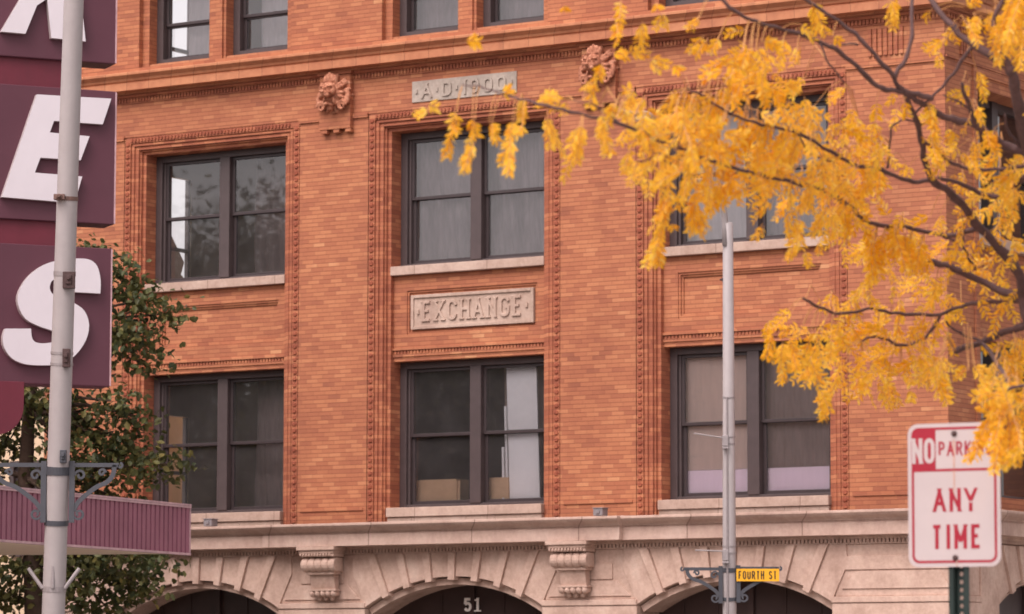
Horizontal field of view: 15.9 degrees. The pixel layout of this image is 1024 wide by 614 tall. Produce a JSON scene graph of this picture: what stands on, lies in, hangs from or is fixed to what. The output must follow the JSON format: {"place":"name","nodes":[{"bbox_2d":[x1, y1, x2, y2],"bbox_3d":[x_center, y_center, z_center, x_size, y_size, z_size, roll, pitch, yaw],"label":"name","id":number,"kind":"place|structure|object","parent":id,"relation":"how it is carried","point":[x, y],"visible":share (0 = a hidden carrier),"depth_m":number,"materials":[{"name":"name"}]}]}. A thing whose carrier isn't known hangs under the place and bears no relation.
{"place":"outdoors","nodes":[
{"label":"outdoors","id":0,"kind":"place"},
{"bbox_2d":[0,376,115,485],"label":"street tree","id":1,"kind":"object","parent":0,"point":[4,450],"visible":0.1,"depth_m":53.76,"materials":[{"name":"plant"}]},
{"bbox_2d":[0,238,183,613],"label":"cream building","id":2,"kind":"structure","parent":0,"point":[176,423],"depth_m":66.21,"materials":[{"name":"paint"}]},
{"bbox_2d":[8,460,40,556],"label":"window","id":3,"kind":"structure","parent":2,"relation":"in","point":[12,479],"depth_m":65.33,"materials":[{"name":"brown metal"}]},
{"bbox_2d":[171,0,186,276],"label":"sky","id":4,"kind":"structure","parent":0,"point":[179,36],"materials":[{"name":"white"}]},
{"bbox_2d":[44,0,1023,613],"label":"brick building","id":5,"kind":"structure","parent":0,"point":[372,342],"depth_m":56.42,"materials":[{"name":"orange brick"}]},
{"bbox_2d":[173,417,187,503],"bbox_3d":[-5.973,2.838,62.979,0.070,1.950,1.200,-4,-7,32],"label":"window","id":6,"kind":"structure","parent":5,"relation":"in","point":[185,420],"depth_m":63.46,"materials":[{"name":"black glass"}]},
{"bbox_2d":[172,0,188,55],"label":"window","id":7,"kind":"structure","parent":5,"relation":"in","point":[182,51],"depth_m":64.19,"materials":[{"name":"glass"}]},
{"bbox_2d":[171,180,190,277],"bbox_3d":[-5.967,-1.016,63.373,0.070,2.500,1.200,-4,-7,32],"label":"window","id":8,"kind":"structure","parent":5,"relation":"in","point":[187,182],"depth_m":63.84,"materials":[{"name":"white metal"}]},
{"bbox_2d":[157,0,208,63],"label":"window","id":9,"kind":"structure","parent":5,"relation":"in","point":[165,24],"depth_m":60.65,"materials":[{"name":"brown metal"}]},
{"bbox_2d":[189,0,209,54],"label":"curtain","id":10,"kind":"object","parent":5,"relation":"hanging from","point":[199,35],"visible":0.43,"depth_m":60.64,"materials":[{"name":"white fabric"}]},
{"bbox_2d":[153,369,283,513],"bbox_3d":[-4.629,2.213,59.431,2.855,2.296,0.245,-4,-7,32],"label":"window","id":11,"kind":"structure","parent":5,"relation":"in","point":[226,443],"depth_m":59.38,"materials":[{"name":"brown metal"}]},
{"bbox_2d":[155,145,285,283],"bbox_3d":[-4.623,-1.478,59.809,2.855,2.143,0.245,-4,-7,32],"label":"window","id":12,"kind":"structure","parent":5,"relation":"in","point":[228,215],"depth_m":59.82,"materials":[{"name":"brown metal"}]},
{"bbox_2d":[233,0,287,54],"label":"window","id":13,"kind":"structure","parent":5,"relation":"in","point":[242,16],"depth_m":59.80,"materials":[{"name":"brown metal"}]},
{"bbox_2d":[255,380,283,505],"bbox_3d":[-3.668,2.229,59.542,1.200,2.230,0.102,-4,-7,32],"label":"curtain","id":14,"kind":"object","parent":5,"relation":"hanging from","point":[269,471],"visible":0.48,"depth_m":59.72,"materials":[{"name":"grey fabric"}]},
{"bbox_2d":[255,157,285,272],"bbox_3d":[-3.796,-1.432,60.358,1.000,2.080,0.160,-4,-7,32],"label":"curtain","id":15,"kind":"object","parent":5,"relation":"hanging from","point":[270,228],"visible":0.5,"depth_m":60.47,"materials":[{"name":"grey fabric"}]},
{"bbox_2d":[262,0,287,46],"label":"curtain","id":16,"kind":"object","parent":5,"relation":"hanging from","point":[274,31],"visible":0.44,"depth_m":60.00,"materials":[{"name":"white fabric"}]},
{"bbox_2d":[400,0,457,35],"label":"window","id":17,"kind":"structure","parent":5,"relation":"in","point":[407,7],"depth_m":58.02,"materials":[{"name":"brown metal"}]},
{"bbox_2d":[416,0,457,29],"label":"curtain","id":18,"kind":"object","parent":5,"relation":"hanging from","point":[435,13],"visible":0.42,"depth_m":58.19,"materials":[{"name":"white fabric"}]},
{"bbox_2d":[416,479,468,500],"bbox_3d":[-1.092,3.154,57.412,0.870,0.886,0.358,-4,-7,32],"label":"cardboard box","id":19,"kind":"object","parent":5,"relation":"on","point":[442,489],"visible":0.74,"depth_m":57.27,"materials":[{"name":"brown cardboard"}]},
{"bbox_2d":[417,139,470,260],"bbox_3d":[-0.988,-1.695,57.734,1.300,2.080,0.244,-4,-7,32],"label":"curtain","id":20,"kind":"object","parent":5,"relation":"attached to","point":[443,228],"visible":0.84,"depth_m":57.81,"materials":[{"name":"grey fabric"}]},
{"bbox_2d":[400,355,543,507],"bbox_3d":[-0.504,1.952,56.806,2.855,2.296,0.245,-4,-7,32],"label":"window","id":21,"kind":"structure","parent":5,"relation":"in","point":[479,433],"depth_m":56.80,"materials":[{"name":"brown metal"}]},
{"bbox_2d":[401,120,543,265],"bbox_3d":[-0.498,-1.739,57.183,2.855,2.143,0.245,-4,-7,32],"label":"window","id":22,"kind":"structure","parent":5,"relation":"in","point":[480,192],"depth_m":57.24,"materials":[{"name":"brown metal"}]},
{"bbox_2d":[489,477,509,498],"bbox_3d":[-0.123,3.092,56.796,0.490,0.886,0.358,-4,-7,32],"label":"cardboard box","id":23,"kind":"object","parent":5,"relation":"on","point":[499,487],"visible":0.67,"depth_m":56.66,"materials":[{"name":"brown cardboard"}]},
{"bbox_2d":[502,447,504,498],"bbox_3d":[-0.130,2.819,56.645,0.046,1.320,0.116,1,-6,-12],"label":"board","id":24,"kind":"object","parent":5,"relation":"on","point":[503,461],"visible":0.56,"depth_m":56.70,"materials":[{"name":"white"}]},
{"bbox_2d":[504,406,508,476],"bbox_3d":[-0.075,2.503,56.655,0.045,1.950,0.153,3,-7,-28],"label":"board","id":25,"kind":"object","parent":5,"relation":"on","point":[506,442],"visible":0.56,"depth_m":56.70,"materials":[{"name":"white"}]},
{"bbox_2d":[483,0,543,26],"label":"window","id":26,"kind":"structure","parent":5,"relation":"in","point":[490,7],"depth_m":57.16,"materials":[{"name":"brown metal"}]},
{"bbox_2d":[490,132,543,255],"bbox_3d":[0.207,-1.768,57.006,1.340,2.080,0.280,-4,-7,32],"label":"curtain","id":27,"kind":"object","parent":5,"relation":"attached to","point":[516,223],"visible":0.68,"depth_m":57.07,"materials":[{"name":"grey fabric"}]},
{"bbox_2d":[499,0,543,19],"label":"curtain","id":28,"kind":"object","parent":5,"relation":"hanging from","point":[511,9],"visible":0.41,"depth_m":57.31,"materials":[{"name":"grey fabric"}]},
{"bbox_2d":[506,366,540,497],"bbox_3d":[0.184,2.179,56.474,0.670,2.560,0.080,-4,-7,32],"label":"board","id":29,"kind":"object","parent":5,"relation":"on","point":[523,448],"visible":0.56,"depth_m":56.49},
{"bbox_2d":[505,366,543,497],"bbox_3d":[0.189,1.991,57.145,0.700,2.230,0.071,-4,-7,32],"label":"curtain","id":30,"kind":"object","parent":5,"relation":"hanging from","point":[540,374],"visible":0.1,"depth_m":57.02,"materials":[{"name":"grey fabric"}]},
{"bbox_2d":[666,0,719,6],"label":"window","id":31,"kind":"structure","parent":5,"relation":"in","point":[668,2],"depth_m":55.27,"materials":[{"name":"brown metal"}]},
{"bbox_2d":[686,355,746,470],"bbox_3d":[3.067,1.524,54.648,1.300,1.800,0.021,-4,-7,32],"label":"roller blind","id":32,"kind":"object","parent":5,"relation":"attached to","point":[704,389],"visible":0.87,"depth_m":54.70,"materials":[{"name":"beige fabric"}]},
{"bbox_2d":[688,115,745,240],"bbox_3d":[3.200,-1.954,55.138,1.250,2.080,0.048,-4,-7,32],"label":"curtain","id":33,"kind":"object","parent":5,"relation":"hanging from","point":[736,216],"visible":0.16,"depth_m":55.10,"materials":[{"name":"grey fabric"}]},
{"bbox_2d":[688,469,747,492],"bbox_3d":[3.062,2.635,54.530,1.300,0.425,0.019,-4,-7,32],"label":"window panel","id":34,"kind":"structure","parent":5,"relation":"attached to","point":[703,481],"depth_m":54.59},
{"bbox_2d":[669,93,828,246],"bbox_3d":[3.628,-2.001,54.557,2.855,2.143,0.245,-4,-7,32],"label":"window","id":35,"kind":"structure","parent":5,"relation":"in","point":[677,238],"depth_m":54.52,"materials":[{"name":"brown metal"}]},
{"bbox_2d":[670,340,830,499],"bbox_3d":[3.622,1.690,54.180,2.855,2.296,0.245,-4,-7,32],"label":"window","id":36,"kind":"structure","parent":5,"relation":"in","point":[756,420],"depth_m":54.20,"materials":[{"name":"brown metal"}]},
{"bbox_2d":[765,105,827,235],"bbox_3d":[4.326,-2.031,54.361,1.290,2.080,0.073,-4,-7,32],"label":"curtain","id":37,"kind":"object","parent":5,"relation":"hanging from","point":[773,228],"visible":0.19,"depth_m":54.43,"materials":[{"name":"grey fabric"}]},
{"bbox_2d":[766,354,828,467],"bbox_3d":[4.287,1.454,53.942,1.360,1.800,0.069,-4,-7,32],"label":"curtain","id":38,"kind":"object","parent":5,"relation":"hanging from","point":[798,444],"visible":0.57,"depth_m":53.99,"materials":[{"name":"beige fabric"}]},
{"bbox_2d":[768,466,829,490],"bbox_3d":[4.250,2.560,53.774,1.360,0.425,0.018,-4,-7,32],"label":"window panel","id":39,"kind":"structure","parent":5,"relation":"attached to","point":[799,478],"depth_m":53.79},
{"bbox_2d":[978,98,1023,243],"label":"window","id":40,"kind":"structure","parent":5,"relation":"in","point":[992,109],"depth_m":54.60,"materials":[{"name":"black glass"}]},
{"bbox_2d":[980,343,1023,499],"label":"window","id":41,"kind":"structure","parent":5,"relation":"in","point":[987,360],"depth_m":54.26,"materials":[{"name":"brown metal"}]},
{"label":"pavement","id":42,"kind":"structure","parent":0,"visible":0},
{"bbox_2d":[0,0,123,613],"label":"lamp post","id":43,"kind":"object","parent":42,"relation":"on","point":[57,473],"visible":1,"depth_m":39.90,"materials":[{"name":"grey metal"}]},
{"bbox_2d":[0,233,207,613],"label":"street tree","id":44,"kind":"object","parent":42,"relation":"on","point":[83,426],"visible":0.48,"depth_m":51.34,"materials":[{"name":"green plant"}]},
{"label":"pavement","id":45,"kind":"structure","parent":0,"visible":0},
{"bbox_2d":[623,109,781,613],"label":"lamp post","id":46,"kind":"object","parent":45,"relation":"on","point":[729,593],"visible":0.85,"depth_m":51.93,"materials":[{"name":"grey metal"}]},
{"bbox_2d":[736,567,778,580],"bbox_3d":[3.483,3.784,51.937,0.606,0.207,0.028,0,-6,0],"label":"street sign","id":47,"kind":"object","parent":46,"relation":"hanging from","point":[757,574],"visible":1,"depth_m":51.93,"materials":[{"name":"metal"}]},
{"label":"pavement","id":48,"kind":"structure","parent":0,"visible":0},
{"bbox_2d":[412,0,1023,476],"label":"locust tree","id":49,"kind":"object","parent":48,"relation":"on","point":[766,166],"visible":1,"depth_m":12.28,"materials":[{"name":"yellow plant"}]},
{"bbox_2d":[908,422,1000,613],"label":"parking sign","id":50,"kind":"object","parent":48,"relation":"on","point":[954,513],"visible":0.93,"depth_m":11.70,"materials":[{"name":"white metal"}]},
{"bbox_3d":[-15.529,2.015,43.542,17.667,8.200,17.970,-4,-7,32],"label":"theatre building","id":51,"kind":"object","parent":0,"visible":0},
{"bbox_2d":[0,0,116,433],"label":"theatre sign","id":52,"kind":"object","parent":51,"relation":"attached to","point":[31,33],"visible":0.79,"depth_m":43.95,"materials":[{"name":"metal"}]},
{"bbox_2d":[0,485,191,554],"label":"theatre canopy","id":53,"kind":"object","parent":51,"relation":"attached to","point":[112,525],"visible":0.86,"depth_m":44.61,"materials":[{"name":"metal"}]}
]}

